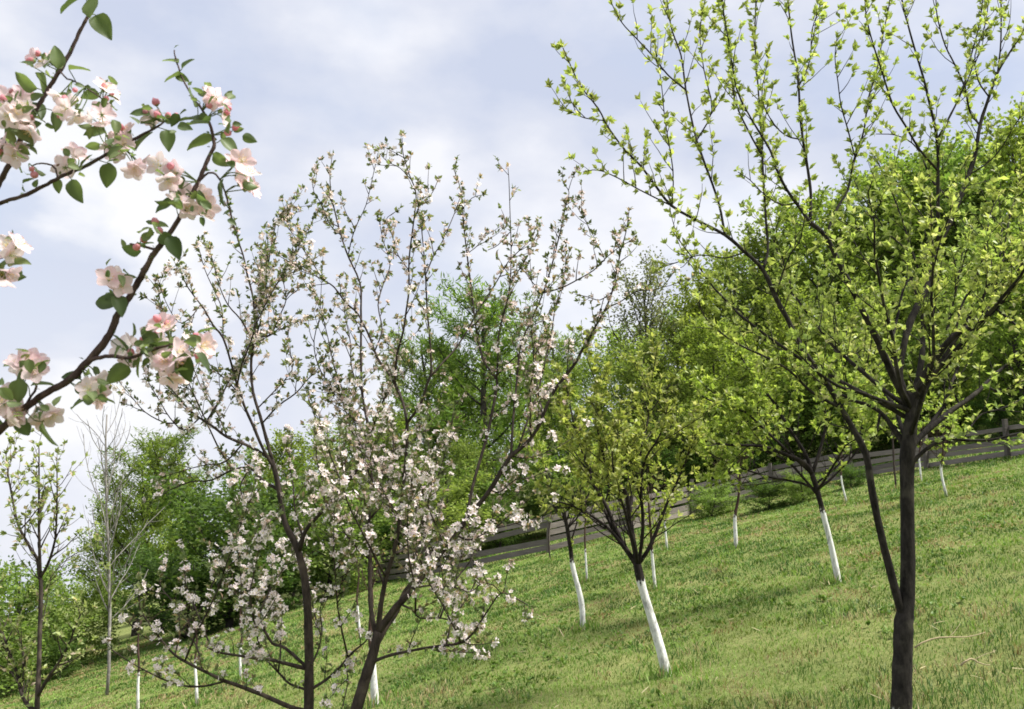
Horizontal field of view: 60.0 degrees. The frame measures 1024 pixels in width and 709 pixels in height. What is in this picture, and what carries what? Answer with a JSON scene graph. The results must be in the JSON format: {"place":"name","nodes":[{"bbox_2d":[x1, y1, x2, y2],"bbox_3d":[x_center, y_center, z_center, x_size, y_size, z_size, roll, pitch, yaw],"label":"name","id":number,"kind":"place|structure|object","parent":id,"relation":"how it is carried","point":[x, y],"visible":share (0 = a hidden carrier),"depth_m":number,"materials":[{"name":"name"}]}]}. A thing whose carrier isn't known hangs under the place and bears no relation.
{"place":"outdoors","nodes":[
{"label":"outdoors","id":0,"kind":"place"},
{"bbox_2d":[0,313,1023,708],"bbox_3d":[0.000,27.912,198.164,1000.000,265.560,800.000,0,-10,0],"label":"ground","id":1,"kind":"structure","parent":0,"point":[124,631],"depth_m":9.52,"materials":[{"name":"green plant"}]},
{"bbox_2d":[0,553,59,694],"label":"shrub","id":2,"kind":"object","parent":1,"relation":"on","point":[24,623],"visible":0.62,"depth_m":21.39,"materials":[{"name":"green plant"}]},
{"bbox_2d":[0,545,91,691],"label":"shrub","id":3,"kind":"object","parent":1,"relation":"on","point":[26,588],"visible":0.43,"depth_m":22.93,"materials":[{"name":"green plant"}]},
{"bbox_2d":[0,428,111,708],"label":"apple tree","id":4,"kind":"object","parent":1,"relation":"on","point":[39,593],"visible":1,"depth_m":6.79,"materials":[{"name":"green plant"}]},
{"bbox_2d":[32,635,87,679],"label":"shrub","id":5,"kind":"object","parent":1,"relation":"on","point":[55,656],"visible":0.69,"depth_m":22.86,"materials":[{"name":"green plant"}]},
{"bbox_2d":[29,565,132,667],"bbox_3d":[-12.236,7.441,25.072,2.806,2.930,2.976,3,-10,-15],"label":"shrub","id":6,"kind":"object","parent":1,"relation":"on","point":[92,617],"visible":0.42,"depth_m":25.10,"materials":[{"name":"green plant"}]},
{"bbox_2d":[72,394,169,694],"bbox_3d":[-7.772,3.450,17.148,1.589,5.872,1.583,-2,-10,13],"label":"bare tree","id":7,"kind":"object","parent":1,"relation":"on","point":[108,535],"visible":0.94,"depth_m":17.00,"materials":[{"name":"grey plant"}]},
{"bbox_2d":[0,0,261,445],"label":"apple tree","id":8,"kind":"object","parent":1,"relation":"on","point":[20,110],"visible":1,"depth_m":1.53,"materials":[{"name":"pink plant"}]},
{"bbox_2d":[70,421,222,636],"bbox_3d":[-13.755,6.503,33.277,5.189,7.993,5.796,5,-11,-26],"label":"fine leaved tree","id":9,"kind":"object","parent":1,"relation":"on","point":[151,460],"visible":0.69,"depth_m":32.85,"materials":[{"name":"green plant"}]},
{"bbox_2d":[126,584,173,708],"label":"sapling","id":10,"kind":"object","parent":1,"relation":"on","point":[137,695],"visible":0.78,"depth_m":13.45,"materials":[{"name":"white paint"}]},
{"bbox_2d":[112,529,221,632],"bbox_3d":[-11.637,7.764,30.102,3.589,3.578,3.139,1,-10,-8],"label":"shrub","id":11,"kind":"object","parent":1,"relation":"on","point":[170,556],"visible":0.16,"depth_m":29.86,"materials":[{"name":"green plant"}]},
{"bbox_2d":[122,467,222,584],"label":"fine leaved tree","id":12,"kind":"object","parent":1,"relation":"on","point":[192,486],"visible":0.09,"depth_m":43.29,"materials":[{"name":"green plant"}]},
{"bbox_2d":[101,546,269,638],"bbox_3d":[-9.298,7.078,26.189,5.109,2.779,4.468,3,-10,-16],"label":"shrub","id":13,"kind":"object","parent":1,"relation":"on","point":[169,592],"visible":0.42,"depth_m":25.73,"materials":[{"name":"green plant"}]},
{"bbox_2d":[180,601,209,705],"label":"sapling","id":14,"kind":"object","parent":1,"relation":"on","point":[196,679],"visible":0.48,"depth_m":12.67,"materials":[{"name":"white paint"}]},
{"bbox_2d":[128,453,336,627],"bbox_3d":[-8.377,5.497,26.200,5.868,5.351,6.708,-2,-10,11],"label":"shrub","id":15,"kind":"object","parent":1,"relation":"on","point":[216,507],"visible":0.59,"depth_m":25.54,"materials":[{"name":"green plant"}]},
{"bbox_2d":[231,572,254,680],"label":"sapling","id":16,"kind":"object","parent":1,"relation":"on","point":[240,664],"visible":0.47,"depth_m":14.16,"materials":[{"name":"white paint"}]},
{"bbox_2d":[219,558,302,619],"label":"shrub","id":17,"kind":"object","parent":1,"relation":"on","point":[287,583],"visible":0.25,"depth_m":26.29,"materials":[{"name":"green plant"}]},
{"bbox_2d":[235,424,323,569],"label":"broadleaf tree","id":18,"kind":"object","parent":1,"relation":"on","point":[280,448],"visible":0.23,"depth_m":38.99,"materials":[{"name":"green plant"}]},
{"bbox_2d":[98,184,465,708],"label":"apple tree","id":19,"kind":"object","parent":1,"relation":"on","point":[265,270],"visible":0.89,"depth_m":4.80,"materials":[{"name":"grey plant"}]},
{"bbox_2d":[260,513,326,599],"bbox_3d":[-7.445,6.859,30.395,2.887,3.291,3.301,5,-11,-26],"label":"shrub","id":20,"kind":"object","parent":1,"relation":"on","point":[293,593],"visible":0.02,"depth_m":30.11,"materials":[{"name":"green plant"}]},
{"bbox_2d":[255,468,402,596],"bbox_3d":[-5.857,5.703,28.215,5.168,4.134,4.872,1,-10,-5],"label":"shrub","id":21,"kind":"object","parent":1,"relation":"on","point":[318,532],"visible":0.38,"depth_m":27.68,"materials":[{"name":"green plant"}]},
{"bbox_2d":[288,423,385,585],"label":"broadleaf tree","id":22,"kind":"object","parent":1,"relation":"on","point":[322,459],"visible":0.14,"depth_m":32.36,"materials":[{"name":"green plant"}]},
{"bbox_2d":[346,538,363,636],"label":"sapling","id":23,"kind":"object","parent":1,"relation":"on","point":[356,562],"visible":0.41,"depth_m":16.39,"materials":[{"name":"white paint"}]},
{"bbox_2d":[352,532,396,706],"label":"sapling","id":24,"kind":"object","parent":1,"relation":"on","point":[374,686],"visible":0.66,"depth_m":9.37,"materials":[{"name":"white paint"}]},
{"bbox_2d":[346,409,426,567],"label":"broadleaf tree","id":25,"kind":"object","parent":1,"relation":"on","point":[400,425],"visible":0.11,"depth_m":35.41,"materials":[{"name":"green plant"}]},
{"bbox_2d":[358,506,427,575],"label":"shrub","id":26,"kind":"object","parent":1,"relation":"on","point":[385,529],"visible":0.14,"depth_m":29.39,"materials":[{"name":"green plant"}]},
{"bbox_2d":[351,326,490,492],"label":"fine leaved tree","id":27,"kind":"object","parent":1,"relation":"on","point":[420,374],"visible":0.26,"depth_m":40.76,"materials":[{"name":"green plant"}]},
{"bbox_2d":[381,462,504,567],"bbox_3d":[-2.219,5.389,29.518,4.497,3.592,4.771,4,-11,-24],"label":"shrub","id":28,"kind":"object","parent":1,"relation":"on","point":[459,492],"visible":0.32,"depth_m":29.29,"materials":[{"name":"green plant"}]},
{"bbox_2d":[438,431,503,527],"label":"broadleaf tree","id":29,"kind":"object","parent":1,"relation":"on","point":[462,448],"visible":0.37,"depth_m":33.42,"materials":[{"name":"green plant"}]},
{"bbox_2d":[270,130,697,708],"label":"apple tree","id":30,"kind":"object","parent":1,"relation":"on","point":[408,499],"visible":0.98,"depth_m":4.66,"materials":[{"name":"grey plant"}]},
{"bbox_2d":[388,271,581,506],"bbox_3d":[-0.999,2.077,37.574,8.367,11.611,8.127,0,-10,1],"label":"fine leaved tree","id":31,"kind":"object","parent":1,"relation":"on","point":[492,318],"visible":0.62,"depth_m":37.62,"materials":[{"name":"green plant"}]},
{"bbox_2d":[470,493,528,549],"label":"shrub","id":32,"kind":"object","parent":1,"relation":"on","point":[508,539],"visible":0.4,"depth_m":29.71,"materials":[{"name":"green plant"}]},
{"bbox_2d":[3,96,1023,628],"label":"woodland","id":33,"kind":"object","parent":1,"relation":"on","point":[511,494],"visible":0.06,"depth_m":33.20,"materials":[{"name":"green plant"}]},
{"bbox_2d":[474,319,613,493],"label":"fine leaved tree","id":34,"kind":"object","parent":1,"relation":"on","point":[557,358],"visible":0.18,"depth_m":43.18,"materials":[{"name":"green plant"}]},
{"bbox_2d":[544,497,555,559],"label":"sapling","id":35,"kind":"object","parent":1,"relation":"on","point":[549,531],"visible":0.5,"depth_m":21.76,"materials":[{"name":"grey plant"}]},
{"bbox_2d":[505,357,601,527],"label":"broadleaf tree","id":36,"kind":"object","parent":1,"relation":"on","point":[560,428],"visible":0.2,"depth_m":33.09,"materials":[{"name":"green plant"}]},
{"bbox_2d":[534,481,610,532],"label":"shrub","id":37,"kind":"object","parent":1,"relation":"on","point":[544,485],"visible":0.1,"depth_m":29.82,"materials":[{"name":"green plant"}]},
{"bbox_2d":[510,409,639,629],"bbox_3d":[0.854,2.006,10.949,1.692,2.785,1.704,5,-11,-26],"label":"apple tree","id":38,"kind":"object","parent":1,"relation":"on","point":[543,460],"visible":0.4,"depth_m":10.85,"materials":[{"name":"green plant"}]},
{"bbox_2d":[574,480,589,578],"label":"sapling","id":39,"kind":"object","parent":1,"relation":"on","point":[585,542],"visible":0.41,"depth_m":15.83,"materials":[{"name":"white paint"}]},
{"bbox_2d":[527,322,729,676],"bbox_3d":[0.957,1.293,7.910,1.723,3.172,1.483,2,-10,-11],"label":"apple tree","id":40,"kind":"object","parent":1,"relation":"on","point":[613,470],"visible":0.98,"depth_m":7.82,"materials":[{"name":"green plant"}]},
{"bbox_2d":[578,325,703,493],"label":"broadleaf tree","id":41,"kind":"object","parent":1,"relation":"on","point":[631,376],"visible":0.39,"depth_m":32.00,"materials":[{"name":"green plant"}]},
{"bbox_2d":[585,246,696,428],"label":"broadleaf tree","id":42,"kind":"object","parent":1,"relation":"on","point":[645,317],"visible":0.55,"depth_m":41.90,"materials":[{"name":"green plant"}]},
{"bbox_2d":[597,412,699,589],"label":"sapling","id":43,"kind":"object","parent":1,"relation":"on","point":[677,497],"visible":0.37,"depth_m":13.17,"materials":[{"name":"green plant"}]},
{"bbox_2d":[655,473,677,550],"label":"sapling","id":44,"kind":"object","parent":1,"relation":"on","point":[666,542],"visible":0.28,"depth_m":17.65,"materials":[{"name":"white paint"}]},
{"bbox_2d":[624,446,712,509],"bbox_3d":[5.234,4.209,30.624,2.827,2.578,3.232,8,-13,-39],"label":"shrub","id":45,"kind":"object","parent":1,"relation":"on","point":[666,471],"visible":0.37,"depth_m":30.32,"materials":[{"name":"green plant"}]},
{"bbox_2d":[377,419,1023,582],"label":"wooden fence","id":46,"kind":"object","parent":1,"relation":"on","point":[1005,428],"visible":0.33,"depth_m":24.34,"materials":[{"name":"grey wood"}]},
{"bbox_2d":[654,267,755,412],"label":"broadleaf tree","id":47,"kind":"object","parent":1,"relation":"on","point":[694,307],"visible":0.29,"depth_m":42.81,"materials":[{"name":"green plant"}]},
{"bbox_2d":[645,312,786,485],"bbox_3d":[7.259,1.660,31.728,4.973,6.593,5.115,-6,-12,31],"label":"broadleaf tree","id":48,"kind":"object","parent":1,"relation":"on","point":[704,360],"visible":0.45,"depth_m":31.64,"materials":[{"name":"green plant"}]},
{"bbox_2d":[685,481,747,517],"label":"shrub","id":49,"kind":"object","parent":1,"relation":"on","point":[706,503],"visible":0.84,"depth_m":24.02,"materials":[{"name":"green plant"}]},
{"bbox_2d":[658,376,798,546],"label":"sapling","id":50,"kind":"object","parent":1,"relation":"on","point":[781,430],"visible":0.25,"depth_m":15.66,"materials":[{"name":"green plant"}]},
{"bbox_2d":[665,214,813,394],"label":"broadleaf tree","id":51,"kind":"object","parent":1,"relation":"on","point":[754,250],"visible":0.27,"depth_m":44.51,"materials":[{"name":"green plant"}]},
{"bbox_2d":[709,419,788,487],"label":"shrub","id":52,"kind":"object","parent":1,"relation":"on","point":[762,456],"visible":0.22,"depth_m":30.56,"materials":[{"name":"green plant"}]},
{"bbox_2d":[739,475,792,510],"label":"shrub","id":53,"kind":"object","parent":1,"relation":"on","point":[765,493],"visible":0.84,"depth_m":22.06,"materials":[{"name":"green plant"}]},
{"bbox_2d":[544,0,1023,708],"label":"apple tree","id":54,"kind":"object","parent":1,"relation":"on","point":[970,318],"visible":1,"depth_m":5.49,"materials":[{"name":"green plant"}]},
{"bbox_2d":[733,284,848,461],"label":"broadleaf tree","id":55,"kind":"object","parent":1,"relation":"on","point":[779,326],"visible":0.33,"depth_m":32.76,"materials":[{"name":"green plant"}]},
{"bbox_2d":[775,469,831,502],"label":"shrub","id":56,"kind":"object","parent":1,"relation":"on","point":[798,495],"visible":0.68,"depth_m":21.59,"materials":[{"name":"green plant"}]},
{"bbox_2d":[675,325,943,581],"bbox_3d":[3.557,1.026,10.135,3.350,3.235,2.067,0,-10,0],"label":"apple tree","id":57,"kind":"object","parent":1,"relation":"on","point":[707,443],"visible":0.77,"depth_m":10.35,"materials":[{"name":"green plant"}]},
{"bbox_2d":[727,181,897,372],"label":"broadleaf tree","id":58,"kind":"object","parent":1,"relation":"on","point":[810,235],"visible":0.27,"depth_m":42.91,"materials":[{"name":"green plant"}]},
{"bbox_2d":[828,452,846,502],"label":"sapling","id":59,"kind":"object","parent":1,"relation":"on","point":[841,479],"visible":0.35,"depth_m":18.85,"materials":[{"name":"white paint"}]},
{"bbox_2d":[831,463,865,487],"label":"shrub","id":60,"kind":"object","parent":1,"relation":"on","point":[851,473],"visible":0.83,"depth_m":22.17,"materials":[{"name":"green plant"}]},
{"bbox_2d":[795,271,924,458],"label":"broadleaf tree","id":61,"kind":"object","parent":1,"relation":"on","point":[841,310],"visible":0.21,"depth_m":31.44,"materials":[{"name":"green plant"}]},
{"bbox_2d":[886,409,896,488],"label":"sapling","id":62,"kind":"object","parent":1,"relation":"on","point":[895,480],"visible":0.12,"depth_m":19.62,"materials":[{"name":"grey plant"}]},
{"bbox_2d":[808,146,988,343],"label":"broadleaf tree","id":63,"kind":"object","parent":1,"relation":"on","point":[904,208],"visible":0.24,"depth_m":42.46,"materials":[{"name":"green plant"}]},
{"bbox_2d":[875,397,939,448],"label":"shrub","id":64,"kind":"object","parent":1,"relation":"on","point":[883,437],"visible":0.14,"depth_m":30.77,"materials":[{"name":"green plant"}]},
{"bbox_2d":[918,426,923,480],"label":"sapling","id":65,"kind":"object","parent":1,"relation":"on","point":[919,459],"visible":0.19,"depth_m":19.96,"materials":[{"name":"white paint"}]},
{"bbox_2d":[858,243,997,443],"bbox_3d":[14.677,-0.258,30.481,4.950,6.932,4.668,2,-10,-12],"label":"broadleaf tree","id":66,"kind":"object","parent":1,"relation":"on","point":[911,302],"visible":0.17,"depth_m":30.22,"materials":[{"name":"green plant"}]},
{"bbox_2d":[887,389,971,494],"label":"sapling","id":67,"kind":"object","parent":1,"relation":"on","point":[959,411],"visible":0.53,"depth_m":15.73,"materials":[{"name":"green plant"}]},
{"bbox_2d":[865,121,1023,342],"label":"broadleaf tree","id":68,"kind":"object","parent":1,"relation":"on","point":[950,169],"visible":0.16,"depth_m":41.66,"materials":[{"name":"green plant"}]},
{"bbox_2d":[914,622,985,647],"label":"dry stem","id":69,"kind":"object","parent":1,"relation":"on","point":[919,644],"visible":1,"depth_m":6.56,"materials":[{"name":"beige plant"}]},
{"bbox_2d":[919,99,1023,324],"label":"broadleaf tree","id":70,"kind":"object","parent":1,"relation":"on","point":[1010,146],"visible":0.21,"depth_m":42.63,"materials":[{"name":"green plant"}]},
{"bbox_2d":[929,215,1023,414],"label":"broadleaf tree","id":71,"kind":"object","parent":1,"relation":"on","point":[998,357],"visible":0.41,"depth_m":27.33,"materials":[{"name":"green plant"}]},
{"bbox_2d":[960,650,995,666],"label":"dry stem","id":72,"kind":"object","parent":1,"relation":"on","point":[965,661],"visible":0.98,"depth_m":5.88,"materials":[{"name":"beige plant"}]},
{"bbox_2d":[961,388,1023,438],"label":"shrub","id":73,"kind":"object","parent":1,"relation":"on","point":[1001,415],"visible":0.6,"depth_m":26.95,"materials":[{"name":"green plant"}]},
{"bbox_2d":[0,0,1023,614],"label":"sky","id":74,"kind":"structure","parent":0,"point":[308,79],"materials":[{"name":"white"}]}
]}

